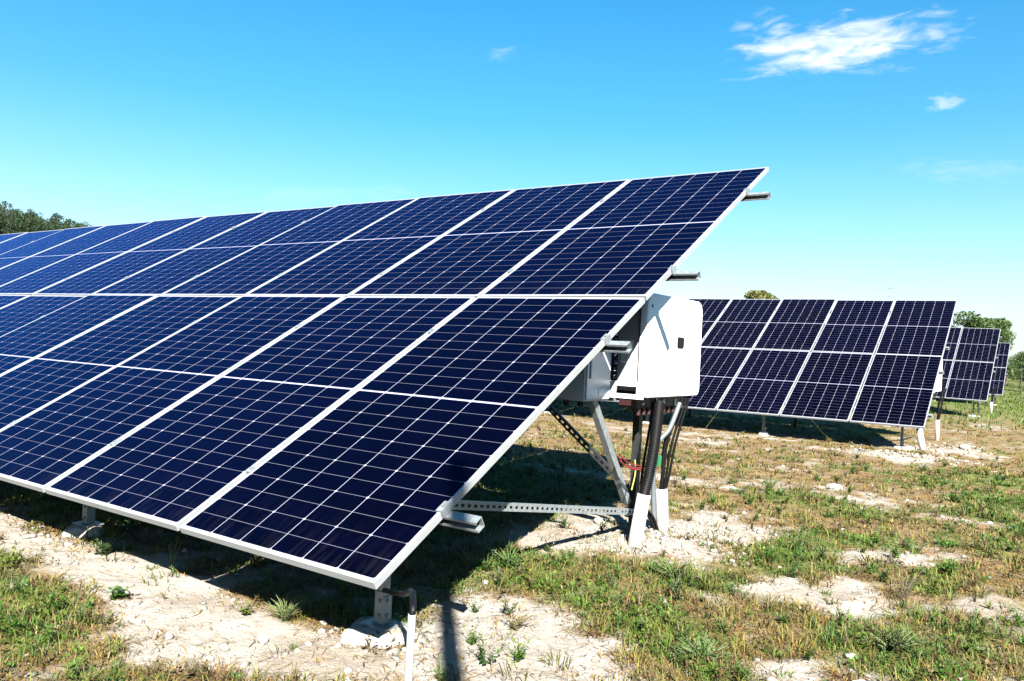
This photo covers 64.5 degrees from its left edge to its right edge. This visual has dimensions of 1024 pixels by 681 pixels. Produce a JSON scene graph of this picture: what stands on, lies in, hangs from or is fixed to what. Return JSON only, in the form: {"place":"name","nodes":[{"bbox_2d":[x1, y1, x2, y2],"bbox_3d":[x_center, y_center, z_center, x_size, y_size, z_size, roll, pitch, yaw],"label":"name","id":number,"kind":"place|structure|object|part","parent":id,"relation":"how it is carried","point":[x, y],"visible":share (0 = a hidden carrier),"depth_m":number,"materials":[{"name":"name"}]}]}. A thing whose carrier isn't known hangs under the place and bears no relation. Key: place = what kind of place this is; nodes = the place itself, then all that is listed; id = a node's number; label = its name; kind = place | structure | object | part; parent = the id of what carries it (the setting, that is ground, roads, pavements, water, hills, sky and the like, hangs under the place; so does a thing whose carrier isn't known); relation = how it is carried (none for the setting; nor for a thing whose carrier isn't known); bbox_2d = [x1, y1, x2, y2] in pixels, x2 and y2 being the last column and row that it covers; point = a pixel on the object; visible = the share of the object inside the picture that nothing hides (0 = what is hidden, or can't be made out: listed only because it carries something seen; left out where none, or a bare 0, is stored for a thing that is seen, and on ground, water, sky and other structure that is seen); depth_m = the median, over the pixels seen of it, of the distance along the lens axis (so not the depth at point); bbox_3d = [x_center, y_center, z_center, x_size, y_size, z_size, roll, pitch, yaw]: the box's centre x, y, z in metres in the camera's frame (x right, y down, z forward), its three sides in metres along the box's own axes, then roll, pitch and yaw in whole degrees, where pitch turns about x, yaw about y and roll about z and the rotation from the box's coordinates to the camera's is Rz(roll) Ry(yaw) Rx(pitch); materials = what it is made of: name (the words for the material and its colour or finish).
{"place":"outdoors","nodes":[
{"label":"outdoors","id":0,"kind":"place"},
{"bbox_2d":[0,376,1023,680],"bbox_3d":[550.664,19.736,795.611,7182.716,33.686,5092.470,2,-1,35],"label":"ground","id":1,"kind":"structure","parent":0,"point":[250,628],"depth_m":4.11,"materials":[{"name":"beige soil"}]},
{"bbox_2d":[0,213,5,233],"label":"pine tree","id":2,"kind":"object","parent":1,"relation":"on","point":[1,217],"visible":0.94,"depth_m":183.97,"materials":[{"name":"green plant"}]},
{"bbox_2d":[0,201,12,217],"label":"pine tree","id":3,"kind":"object","parent":1,"relation":"on","point":[4,204],"visible":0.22,"depth_m":200.12,"materials":[{"name":"green plant"}]},
{"bbox_2d":[0,206,15,232],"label":"pine tree","id":4,"kind":"object","parent":1,"relation":"on","point":[5,217],"visible":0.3,"depth_m":186.57,"materials":[{"name":"green plant"}]},
{"bbox_2d":[3,207,15,229],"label":"pine tree","id":5,"kind":"object","parent":1,"relation":"on","point":[9,213],"visible":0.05,"depth_m":198.84,"materials":[{"name":"green plant"}]},
{"bbox_2d":[0,213,19,233],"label":"pine tree","id":6,"kind":"object","parent":1,"relation":"on","point":[7,228],"visible":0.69,"depth_m":184.14,"materials":[{"name":"green plant"}]},
{"bbox_2d":[5,209,25,233],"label":"pine tree","id":7,"kind":"object","parent":1,"relation":"on","point":[13,216],"visible":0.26,"depth_m":191.48,"materials":[{"name":"green plant"}]},
{"bbox_2d":[10,210,31,232],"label":"pine tree","id":8,"kind":"object","parent":1,"relation":"on","point":[19,224],"visible":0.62,"depth_m":186.97,"materials":[{"name":"green plant"}]},
{"bbox_2d":[18,215,39,232],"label":"pine tree","id":9,"kind":"object","parent":1,"relation":"on","point":[24,225],"visible":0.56,"depth_m":186.87,"materials":[{"name":"green plant"}]},
{"bbox_2d":[18,209,39,228],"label":"pine tree","id":10,"kind":"object","parent":1,"relation":"on","point":[31,212],"visible":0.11,"depth_m":194.48,"materials":[{"name":"green plant"}]},
{"bbox_2d":[22,212,39,231],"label":"pine tree","id":11,"kind":"object","parent":1,"relation":"on","point":[34,226],"visible":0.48,"depth_m":188.61,"materials":[{"name":"green plant"}]},
{"bbox_2d":[32,216,47,231],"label":"pine tree","id":12,"kind":"object","parent":1,"relation":"on","point":[39,220],"visible":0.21,"depth_m":193.01,"materials":[{"name":"green plant"}]},
{"bbox_2d":[40,220,49,230],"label":"pine tree","id":13,"kind":"object","parent":1,"relation":"on","point":[45,226],"visible":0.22,"depth_m":196.44,"materials":[{"name":"green plant"}]},
{"bbox_2d":[45,212,62,229],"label":"pine tree","id":14,"kind":"object","parent":1,"relation":"on","point":[54,220],"visible":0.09,"depth_m":197.75,"materials":[{"name":"green plant"}]},
{"bbox_2d":[48,213,61,229],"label":"pine tree","id":15,"kind":"object","parent":1,"relation":"on","point":[51,225],"visible":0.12,"depth_m":196.26,"materials":[{"name":"green plant"}]},
{"bbox_2d":[50,217,62,229],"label":"pine tree","id":16,"kind":"object","parent":1,"relation":"on","point":[57,221],"visible":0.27,"depth_m":190.34,"materials":[{"name":"green plant"}]},
{"bbox_2d":[60,216,74,228],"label":"pine tree","id":17,"kind":"object","parent":1,"relation":"on","point":[69,222],"visible":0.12,"depth_m":198.34,"materials":[{"name":"green plant"}]},
{"bbox_2d":[71,221,83,227],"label":"pine tree","id":18,"kind":"object","parent":1,"relation":"on","point":[77,224],"visible":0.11,"depth_m":194.21,"materials":[{"name":"green plant"}]},
{"bbox_2d":[87,531,122,554],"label":"weed","id":19,"kind":"object","parent":1,"relation":"on","point":[105,547],"visible":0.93,"depth_m":4.23,"materials":[{"name":"green plant"}]},
{"bbox_2d":[107,584,134,598],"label":"weed","id":20,"kind":"object","parent":1,"relation":"on","point":[121,591],"visible":1,"depth_m":3.51,"materials":[{"name":"green plant"}]},
{"bbox_2d":[168,536,181,574],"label":"weed","id":21,"kind":"object","parent":1,"relation":"on","point":[172,561],"visible":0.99,"depth_m":3.91,"materials":[{"name":"green plant"}]},
{"bbox_2d":[257,634,268,642],"bbox_3d":[-0.966,1.157,3.145,0.045,0.032,0.054,3,-1,-25],"label":"stone","id":22,"kind":"object","parent":1,"relation":"on","point":[262,638],"visible":0.96,"depth_m":3.13,"materials":[{"name":"stone"}]},
{"bbox_2d":[262,592,309,621],"bbox_3d":[-0.939,1.115,3.382,0.208,0.122,0.189,2,-1,35],"label":"weed","id":23,"kind":"object","parent":1,"relation":"on","point":[285,613],"visible":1,"depth_m":3.38,"materials":[{"name":"green plant"}]},
{"bbox_2d":[0,167,770,648],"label":"solar array","id":24,"kind":"object","parent":1,"relation":"on","point":[362,393],"visible":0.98,"depth_m":4.87,"materials":[{"name":"glass"}]},
{"bbox_2d":[551,352,610,406],"bbox_3d":[0.349,0.217,4.949,0.426,0.355,0.300,2,-1,35],"label":"switch cabinet","id":25,"kind":"object","parent":24,"relation":"attached to","point":[591,382],"visible":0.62,"depth_m":4.79,"materials":[{"name":"grey metal"}]},
{"bbox_3d":[0.515,0.203,4.834,0.011,0.297,0.284,2,-1,35],"label":"cabinet door","id":26,"kind":"part","parent":25,"relation":"part of","materials":[{"name":"grey metal"}]},
{"bbox_2d":[607,293,701,414],"bbox_3d":[0.940,0.095,5.311,0.281,0.755,0.882,2,-1,35],"label":"inverter","id":27,"kind":"object","parent":24,"relation":"attached to","point":[660,360],"visible":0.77,"depth_m":5.06,"materials":[{"name":"white metal"}]},
{"bbox_2d":[382,588,416,680],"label":"cable pipe","id":28,"kind":"object","parent":1,"relation":"on","point":[411,624],"visible":1,"depth_m":2.51,"materials":[{"name":"white plastic"}]},
{"bbox_2d":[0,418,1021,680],"bbox_3d":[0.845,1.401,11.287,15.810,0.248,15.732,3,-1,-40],"label":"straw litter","id":29,"kind":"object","parent":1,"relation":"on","point":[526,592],"visible":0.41,"depth_m":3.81,"materials":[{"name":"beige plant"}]},
{"bbox_2d":[485,545,537,567],"bbox_3d":[-0.017,1.155,4.306,0.282,0.117,0.263,2,-1,35],"label":"weed","id":30,"kind":"object","parent":1,"relation":"on","point":[506,560],"visible":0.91,"depth_m":4.30,"materials":[{"name":"green plant"}]},
{"bbox_2d":[0,424,1023,680],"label":"withered ground cover","id":31,"kind":"object","parent":1,"relation":"on","point":[734,660],"visible":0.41,"depth_m":4.00,"materials":[{"name":"beige plant"}]},
{"bbox_2d":[0,445,1023,680],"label":"leafy ground cover","id":32,"kind":"object","parent":1,"relation":"on","point":[579,599],"visible":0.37,"depth_m":4.09,"materials":[{"name":"green plant"}]},
{"bbox_2d":[0,428,1023,680],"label":"green undergrowth","id":33,"kind":"object","parent":1,"relation":"on","point":[472,638],"visible":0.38,"depth_m":3.76,"materials":[{"name":"green plant"}]},
{"bbox_2d":[0,422,1023,680],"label":"brown undergrowth","id":34,"kind":"object","parent":1,"relation":"on","point":[402,568],"visible":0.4,"depth_m":4.12,"materials":[{"name":"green plant"}]},
{"bbox_2d":[0,421,1023,680],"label":"soil clods","id":35,"kind":"object","parent":1,"relation":"on","point":[170,637],"visible":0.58,"depth_m":3.37,"materials":[{"name":"beige soil"}]},
{"bbox_2d":[501,614,533,630],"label":"weed","id":36,"kind":"object","parent":1,"relation":"on","point":[515,625],"visible":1,"depth_m":3.37,"materials":[{"name":"beige plant"}]},
{"bbox_2d":[594,517,602,522],"bbox_3d":[0.593,1.234,5.554,0.067,0.048,0.086,3,-1,12],"label":"stone","id":37,"kind":"object","parent":1,"relation":"on","point":[596,519],"visible":0.75,"depth_m":5.53,"materials":[{"name":"stone"}]},
{"bbox_2d":[627,398,664,546],"bbox_3d":[0.838,0.867,4.988,0.146,1.008,0.350,2,-1,35],"label":"conduit riser","id":38,"kind":"object","parent":1,"relation":"on","point":[654,433],"visible":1,"depth_m":4.89,"materials":[{"name":"white plastic"}]},
{"bbox_2d":[618,453,641,470],"bbox_3d":[0.730,0.748,4.993,0.182,0.112,0.019,3,-1,-22],"label":"red cable","id":39,"kind":"object","parent":38,"relation":"attached to","point":[634,468],"visible":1,"depth_m":4.99,"materials":[{"name":"red plastic"}]},
{"bbox_2d":[631,460,635,489],"bbox_3d":[0.755,0.831,5.013,0.021,0.183,0.060,3,-1,24],"label":"earth wire","id":40,"kind":"object","parent":39,"relation":"hanging from","point":[634,476],"visible":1,"depth_m":5.00,"materials":[{"name":"yellow"}]},
{"bbox_2d":[625,398,689,530],"bbox_3d":[0.921,0.874,5.304,0.468,1.010,0.145,3,-1,-28],"label":"conduit riser","id":41,"kind":"object","parent":1,"relation":"on","point":[658,514],"visible":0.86,"depth_m":5.32,"materials":[{"name":"white plastic"}]},
{"bbox_2d":[643,553,708,581],"bbox_3d":[0.831,1.175,4.145,0.340,0.163,0.278,2,-1,35],"label":"weed","id":42,"kind":"object","parent":1,"relation":"on","point":[676,571],"visible":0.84,"depth_m":4.18,"materials":[{"name":"green plant"}]},
{"bbox_2d":[664,569,697,602],"bbox_3d":[0.792,1.165,3.809,0.137,0.162,0.109,2,-1,35],"label":"weed","id":43,"kind":"object","parent":1,"relation":"on","point":[678,592],"visible":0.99,"depth_m":3.82,"materials":[{"name":"green plant"}]},
{"bbox_2d":[674,631,732,664],"bbox_3d":[0.733,1.201,3.142,0.213,0.111,0.190,3,-1,-4],"label":"weed","id":44,"kind":"object","parent":1,"relation":"on","point":[704,649],"visible":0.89,"depth_m":3.13,"materials":[{"name":"green plant"}]},
{"bbox_2d":[543,298,957,449],"bbox_3d":[2.006,0.383,18.516,14.043,3.026,3.956,2,-1,34],"label":"solar array","id":45,"kind":"object","parent":1,"relation":"on","point":[900,379],"visible":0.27,"depth_m":15.56,"materials":[{"name":"glass"}]},
{"bbox_2d":[933,359,942,396],"bbox_3d":[8.015,0.703,15.514,0.281,0.755,0.882,2,-1,35],"label":"inverter","id":46,"kind":"object","parent":45,"relation":"attached to","point":[938,386],"visible":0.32,"depth_m":15.54,"materials":[{"name":"white metal"}]},
{"bbox_2d":[744,290,778,316],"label":"tree","id":47,"kind":"object","parent":1,"relation":"on","point":[758,294],"visible":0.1,"depth_m":74.74,"materials":[{"name":"green plant"}]},
{"bbox_2d":[756,474,788,487],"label":"weed","id":48,"kind":"object","parent":1,"relation":"on","point":[771,482],"visible":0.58,"depth_m":7.44,"materials":[{"name":"green plant"}]},
{"bbox_2d":[778,526,814,549],"bbox_3d":[1.755,1.235,5.017,0.186,0.154,0.156,3,-1,-13],"label":"weed","id":49,"kind":"object","parent":1,"relation":"on","point":[801,538],"visible":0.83,"depth_m":5.00,"materials":[{"name":"green plant"}]},
{"bbox_2d":[826,483,842,489],"bbox_3d":[3.177,1.452,7.986,0.156,0.086,0.117,2,-1,32],"label":"stone","id":50,"kind":"object","parent":1,"relation":"on","point":[834,486],"visible":0.77,"depth_m":7.95,"materials":[{"name":"stone"}]},
{"bbox_2d":[702,320,1001,416],"bbox_3d":[11.066,0.847,28.805,10.583,3.126,3.955,3,0,35],"label":"solar array","id":51,"kind":"object","parent":1,"relation":"on","point":[972,371],"visible":0.23,"depth_m":26.19,"materials":[{"name":"glass"}]},
{"bbox_2d":[845,653,858,660],"bbox_3d":[1.341,1.251,3.202,0.051,0.031,0.048,3,-1,16],"label":"stone","id":52,"kind":"object","parent":1,"relation":"on","point":[850,655],"visible":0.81,"depth_m":3.19,"materials":[{"name":"stone"}]},
{"bbox_2d":[862,620,931,653],"bbox_3d":[1.550,1.223,3.282,0.254,0.114,0.196,3,-1,-28],"label":"weed","id":53,"kind":"object","parent":1,"relation":"on","point":[891,643],"visible":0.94,"depth_m":3.29,"materials":[{"name":"green plant"}]},
{"bbox_2d":[893,566,927,599],"bbox_3d":[2.009,1.237,4.111,0.154,0.186,0.145,2,-1,35],"label":"weed","id":54,"kind":"object","parent":1,"relation":"on","point":[904,594],"visible":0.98,"depth_m":4.11,"materials":[{"name":"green plant"}]},
{"bbox_2d":[916,428,925,449],"bbox_3d":[6.742,1.689,13.345,0.233,0.488,0.096,3,-1,-23],"label":"cable pipe","id":55,"kind":"object","parent":1,"relation":"on","point":[920,437],"visible":0.82,"depth_m":13.30,"materials":[{"name":"white plastic"}]},
{"bbox_2d":[935,388,946,440],"bbox_3d":[8.121,1.408,15.368,0.169,1.010,0.157,2,-1,35],"label":"conduit riser","id":56,"kind":"object","parent":1,"relation":"on","point":[937,427],"visible":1,"depth_m":15.36,"materials":[{"name":"white plastic"}]},
{"bbox_2d":[936,558,958,576],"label":"weed","id":57,"kind":"object","parent":1,"relation":"on","point":[948,568],"visible":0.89,"depth_m":4.59,"materials":[{"name":"green plant"}]},
{"bbox_2d":[925,534,975,546],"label":"weed","id":58,"kind":"object","parent":1,"relation":"on","point":[948,543],"visible":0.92,"depth_m":5.38,"materials":[{"name":"green plant"}]},
{"bbox_2d":[959,444,969,448],"bbox_3d":[7.523,1.772,13.477,0.155,0.102,0.186,2,-1,37],"label":"stone","id":59,"kind":"object","parent":1,"relation":"on","point":[963,446],"visible":0.98,"depth_m":13.43,"materials":[{"name":"stone"}]},
{"bbox_2d":[932,342,1011,404],"bbox_3d":[18.069,1.407,38.533,9.431,3.060,3.964,2,-1,35],"label":"solar array","id":60,"kind":"object","parent":1,"relation":"on","point":[1000,367],"visible":0.13,"depth_m":36.03,"materials":[{"name":"glass"}]},
{"bbox_2d":[952,311,1004,342],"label":"tree","id":61,"kind":"object","parent":1,"relation":"on","point":[973,321],"visible":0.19,"depth_m":60.33,"materials":[{"name":"green plant"}]},
{"bbox_2d":[990,385,996,412],"bbox_3d":[16.459,2.010,27.742,0.169,1.010,0.157,2,-1,35],"label":"conduit riser","id":62,"kind":"object","parent":1,"relation":"on","point":[991,403],"visible":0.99,"depth_m":27.73,"materials":[{"name":"white plastic"}]},
{"bbox_2d":[983,317,1018,375],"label":"tree","id":63,"kind":"object","parent":1,"relation":"on","point":[1004,326],"visible":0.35,"depth_m":61.93,"materials":[{"name":"green plant"}]},
{"bbox_2d":[1005,356,1019,384],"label":"tree","id":64,"kind":"object","parent":1,"relation":"on","point":[1006,377],"visible":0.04,"depth_m":93.80,"materials":[{"name":"green plant"}]},
{"bbox_2d":[1007,353,1023,386],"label":"tree","id":65,"kind":"object","parent":1,"relation":"on","point":[1013,365],"visible":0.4,"depth_m":83.82,"materials":[{"name":"green plant"}]},
{"bbox_2d":[1009,367,1021,400],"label":"wire fence","id":66,"kind":"object","parent":1,"relation":"on","point":[1021,383],"visible":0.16,"depth_m":42.35,"materials":[{"name":"grey metal"}]},
{"bbox_2d":[1009,354,1023,376],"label":"tree","id":67,"kind":"object","parent":1,"relation":"on","point":[1015,361],"visible":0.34,"depth_m":84.31,"materials":[{"name":"green plant"}]},
{"bbox_2d":[1016,351,1023,381],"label":"tree","id":68,"kind":"object","parent":1,"relation":"on","point":[1021,355],"visible":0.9,"depth_m":65.44,"materials":[{"name":"green plant"}]},
{"bbox_2d":[0,399,1023,680],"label":"olive grass","id":69,"kind":"structure","parent":0,"point":[978,671],"depth_m":4.24,"materials":[{"name":"green plant"}]},
{"bbox_2d":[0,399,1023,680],"bbox_3d":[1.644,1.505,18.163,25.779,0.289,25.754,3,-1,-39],"label":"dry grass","id":70,"kind":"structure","parent":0,"point":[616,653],"depth_m":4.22,"materials":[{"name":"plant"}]},
{"bbox_2d":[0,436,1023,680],"bbox_3d":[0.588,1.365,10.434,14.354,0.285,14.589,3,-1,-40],"label":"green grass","id":71,"kind":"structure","parent":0,"point":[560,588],"depth_m":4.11,"materials":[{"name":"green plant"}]},
{"bbox_2d":[22,441,1001,657],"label":"dug soil","id":72,"kind":"structure","parent":0,"point":[663,539],"depth_m":4.97,"materials":[{"name":"beige soil"}]},
{"bbox_2d":[0,0,1023,364],"label":"sky","id":73,"kind":"structure","parent":0,"point":[889,134],"materials":[{"name":"blue"}]},
{"bbox_2d":[555,380,1023,429],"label":"field grass","id":74,"kind":"structure","parent":0,"point":[1017,408],"depth_m":30.18,"materials":[{"name":"green plant"}]}
]}

